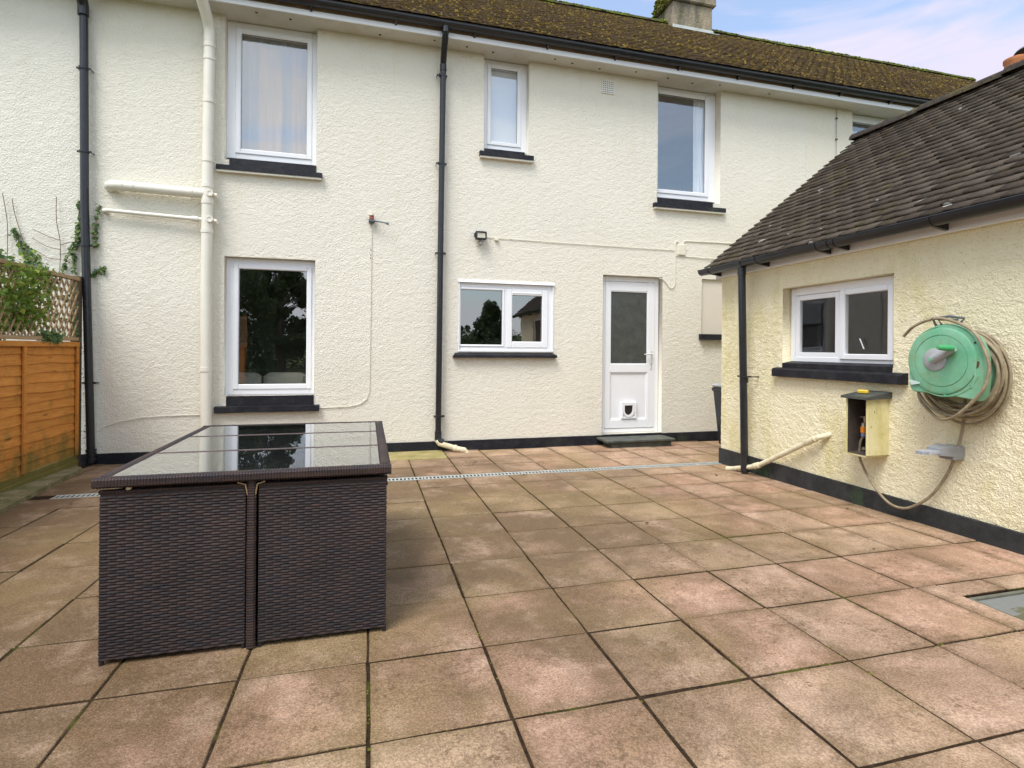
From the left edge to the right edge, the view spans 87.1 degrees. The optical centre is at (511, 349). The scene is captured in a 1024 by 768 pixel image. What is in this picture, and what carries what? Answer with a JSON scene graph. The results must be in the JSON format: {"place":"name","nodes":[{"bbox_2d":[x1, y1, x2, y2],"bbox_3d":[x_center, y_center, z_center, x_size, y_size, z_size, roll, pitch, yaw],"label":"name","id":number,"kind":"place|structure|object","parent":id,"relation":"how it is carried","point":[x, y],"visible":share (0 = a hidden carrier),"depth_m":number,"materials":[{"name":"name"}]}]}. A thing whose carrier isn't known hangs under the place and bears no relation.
{"place":"outdoors","nodes":[
{"label":"outdoors","id":0,"kind":"place"},
{"bbox_2d":[0,440,1023,767],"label":"patio","id":1,"kind":"structure","parent":0,"point":[860,717],"depth_m":2.17,"materials":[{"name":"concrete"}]},
{"bbox_2d":[98,480,263,665],"bbox_3d":[-1.386,0.857,2.387,0.510,0.656,0.663,0,0,-15],"label":"rattan chair","id":2,"kind":"object","parent":1,"relation":"on","point":[172,569],"visible":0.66,"depth_m":2.07,"materials":[{"name":"brown wicker"}]},
{"bbox_2d":[91,421,390,648],"bbox_3d":[-1.213,0.843,2.803,1.077,0.728,1.429,0,0,-15],"label":"rattan table","id":3,"kind":"object","parent":1,"relation":"on","point":[251,454],"visible":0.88,"depth_m":2.35,"materials":[{"name":"clear glass"}]},
{"bbox_2d":[257,473,387,646],"bbox_3d":[-0.858,0.863,2.529,0.511,0.656,0.663,0,0,-15],"label":"rattan chair","id":4,"kind":"object","parent":1,"relation":"on","point":[322,543],"visible":0.91,"depth_m":2.21,"materials":[{"name":"brown wicker"}]},
{"bbox_2d":[50,462,720,498],"bbox_3d":[0.344,1.264,5.491,8.460,0.051,0.120,0,0,-15],"label":"drain channel","id":5,"kind":"object","parent":1,"relation":"in","point":[424,477],"visible":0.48,"depth_m":5.44,"materials":[{"name":"grey metal"}]},
{"bbox_2d":[388,450,446,460],"bbox_3d":[-1.164,1.293,6.333,0.745,0.095,0.490,0,0,-15],"label":"concrete patch","id":6,"kind":"object","parent":1,"relation":"on","point":[419,455],"visible":0.4,"depth_m":6.31,"materials":[{"name":"yellow concrete"}]},
{"bbox_2d":[63,472,1011,763],"bbox_3d":[-0.397,1.206,2.849,5.611,0.083,4.494,0,0,-15],"label":"moss","id":7,"kind":"object","parent":1,"relation":"on","point":[641,700],"visible":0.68,"depth_m":2.12,"materials":[{"name":"green plant"}]},
{"bbox_2d":[596,435,674,447],"bbox_3d":[1.648,1.237,7.169,0.990,0.113,0.333,0,0,-15],"label":"door step","id":8,"kind":"object","parent":1,"relation":"on","point":[637,441],"depth_m":7.07,"materials":[{"name":"concrete"}]},
{"bbox_2d":[712,383,721,443],"bbox_3d":[2.884,0.859,6.650,0.580,0.849,0.580,0,0,-15],"label":"wheelie bin","id":9,"kind":"object","parent":1,"relation":"on","point":[716,388],"visible":0.04,"depth_m":6.77,"materials":[{"name":"black plastic"}]},
{"bbox_2d":[968,590,1023,620],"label":"manhole cover","id":10,"kind":"object","parent":1,"relation":"on","point":[1011,603],"visible":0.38,"depth_m":2.63,"materials":[{"name":"metal"}]},
{"bbox_2d":[696,29,975,182],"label":"neighbouring house","id":11,"kind":"structure","parent":0,"point":[858,93],"depth_m":8.52,"materials":[{"name":"beige paint"}]},
{"bbox_2d":[852,114,886,145],"bbox_3d":[5.721,-2.896,8.600,1.025,1.565,0.151,0,0,-15],"label":"window","id":12,"kind":"structure","parent":11,"relation":"in","point":[858,119],"depth_m":8.50,"materials":[{"name":"white plastic"}]},
{"bbox_3d":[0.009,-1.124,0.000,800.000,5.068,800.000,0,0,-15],"label":"ground","id":13,"kind":"structure","parent":0,"visible":0},
{"bbox_2d":[0,242,57,339],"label":"garden shrub","id":14,"kind":"object","parent":13,"relation":"on","point":[25,307],"visible":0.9,"depth_m":4.61,"materials":[{"name":"green plant"}]},
{"bbox_2d":[0,258,81,492],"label":"garden fence","id":15,"kind":"object","parent":13,"relation":"on","point":[40,409],"visible":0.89,"depth_m":4.92,"materials":[{"name":"brown wood"}]},
{"bbox_2d":[0,249,77,344],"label":"ivy","id":16,"kind":"object","parent":15,"relation":"attached to","point":[53,337],"visible":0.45,"depth_m":5.03,"materials":[{"name":"green plant"}]},
{"bbox_2d":[0,466,81,513],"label":"kerb","id":17,"kind":"structure","parent":13,"relation":"on","point":[12,498],"depth_m":4.53,"materials":[{"name":"concrete"}]},
{"bbox_2d":[0,0,91,464],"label":"neighbouring house","id":18,"kind":"structure","parent":13,"relation":"on","point":[39,116],"depth_m":5.60,"materials":[{"name":"white paint"}]},
{"bbox_2d":[2,193,106,438],"bbox_3d":[-4.887,-0.376,5.485,1.242,2.828,0.291,0,0,-15],"label":"ivy","id":19,"kind":"object","parent":18,"relation":"attached to","point":[71,252],"visible":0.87,"depth_m":5.62,"materials":[{"name":"green plant"}]},
{"bbox_2d":[76,0,826,464],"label":"terraced house","id":20,"kind":"structure","parent":13,"relation":"on","point":[610,182],"depth_m":6.62,"materials":[{"name":"white paint"}]},
{"bbox_2d":[214,257,318,412],"bbox_3d":[-2.793,-0.164,6.204,1.100,1.758,0.205,0,0,-15],"label":"window","id":21,"kind":"structure","parent":20,"relation":"in","point":[287,399],"depth_m":6.18,"materials":[{"name":"white plastic"}]},
{"bbox_2d":[216,21,321,180],"bbox_3d":[-2.773,-2.862,6.237,1.111,1.770,0.269,0,0,-15],"label":"window","id":22,"kind":"structure","parent":20,"relation":"in","point":[272,72],"depth_m":6.31,"materials":[{"name":"white plastic"}]},
{"bbox_2d":[239,372,305,383],"bbox_3d":[-3.074,0.760,7.164,1.900,0.930,0.770,0,0,-15],"label":"sofa","id":23,"kind":"object","parent":20,"relation":"in","point":[275,377],"visible":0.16,"depth_m":6.80,"materials":[{"name":"fabric"}]},
{"bbox_2d":[369,213,388,224],"bbox_3d":[-1.594,-1.550,6.438,0.241,0.144,0.084,0,0,-11],"label":"cable bracket","id":24,"kind":"object","parent":20,"relation":"attached to","point":[371,218],"visible":1,"depth_m":6.40,"materials":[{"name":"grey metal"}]},
{"bbox_2d":[474,231,486,244],"bbox_3d":[-0.402,-1.387,6.752,0.157,0.172,0.105,0,0,-15],"label":"floodlight","id":25,"kind":"object","parent":20,"relation":"attached to","point":[480,235],"visible":1,"depth_m":6.72,"materials":[{"name":"black plastic"}]},
{"bbox_2d":[452,279,556,357],"bbox_3d":[-0.118,-0.381,7.030,1.361,0.981,0.419,0,0,-15],"label":"window","id":26,"kind":"structure","parent":20,"relation":"in","point":[509,289],"depth_m":6.91,"materials":[{"name":"white plastic"}]},
{"bbox_2d":[479,59,533,162],"bbox_3d":[-0.084,-3.068,6.943,0.705,1.315,0.235,0,0,-15],"label":"window","id":27,"kind":"structure","parent":20,"relation":"in","point":[505,84],"depth_m":7.03,"materials":[{"name":"white plastic"}]},
{"bbox_2d":[604,281,654,428],"bbox_3d":[1.630,0.080,7.428,0.748,2.010,0.124,0,0,-15],"label":"door","id":28,"kind":"structure","parent":20,"relation":"in","point":[629,306],"depth_m":7.44,"materials":[{"name":"white plastic"}]},
{"bbox_2d":[653,86,725,214],"bbox_3d":[2.476,-2.819,7.658,1.127,1.773,0.284,0,0,-15],"label":"window","id":29,"kind":"structure","parent":20,"relation":"in","point":[702,198],"depth_m":7.79,"materials":[{"name":"white plastic"}]},
{"bbox_2d":[697,59,1023,554],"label":"outbuilding","id":30,"kind":"structure","parent":13,"relation":"on","point":[842,273],"depth_m":4.38,"materials":[{"name":"paint"}]},
{"bbox_2d":[772,275,908,384],"bbox_3d":[2.774,-0.157,4.583,0.202,0.834,1.310,0,0,-15],"label":"window","id":31,"kind":"structure","parent":30,"relation":"in","point":[840,365],"depth_m":4.56,"materials":[{"name":"white plastic"}]},
{"bbox_2d":[841,390,891,457],"bbox_3d":[2.724,0.570,4.144,0.235,0.496,0.235,0,0,-15],"label":"tap box","id":32,"kind":"object","parent":30,"relation":"attached to","point":[872,406],"visible":1,"depth_m":4.07,"materials":[{"name":"wood"}]},
{"bbox_2d":[857,389,868,393],"bbox_3d":[2.709,0.327,4.152,0.032,0.026,0.076,-9,4,-27],"label":"sponge","id":33,"kind":"object","parent":32,"relation":"on","point":[863,391],"visible":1,"depth_m":4.14},
{"bbox_2d":[860,416,865,450],"bbox_3d":[2.767,0.659,4.209,0.104,0.279,0.069,0,0,-32],"label":"outdoor tap","id":34,"kind":"object","parent":32,"relation":"in","point":[863,425],"visible":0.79,"depth_m":4.19,"materials":[{"name":"silver metal"}]},
{"bbox_2d":[916,443,964,459],"bbox_3d":[2.826,0.684,3.570,0.335,0.097,0.108,0,0,-15],"label":"wall bracket","id":35,"kind":"object","parent":30,"relation":"attached to","point":[949,451],"depth_m":3.54,"materials":[{"name":"grey plastic"}]},
{"bbox_2d":[908,315,995,400],"bbox_3d":[2.850,0.049,3.447,0.378,0.534,0.447,0,0,10],"label":"hose reel","id":36,"kind":"object","parent":30,"relation":"attached to","point":[946,360],"visible":0.96,"depth_m":3.39,"materials":[{"name":"green plastic"}]},
{"bbox_2d":[858,317,1012,509],"bbox_3d":[2.800,0.479,3.709,0.291,1.373,1.050,0,0,-15],"label":"garden hose","id":37,"kind":"object","parent":36,"relation":"attached to","point":[1001,388],"visible":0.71,"depth_m":3.37,"materials":[{"name":"beige plastic"}]},
{"bbox_2d":[1003,46,1023,67],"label":"chimney stack","id":38,"kind":"object","parent":30,"relation":"on","point":[1018,55],"visible":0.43,"depth_m":6.10,"materials":[{"name":"brick"}]}
]}

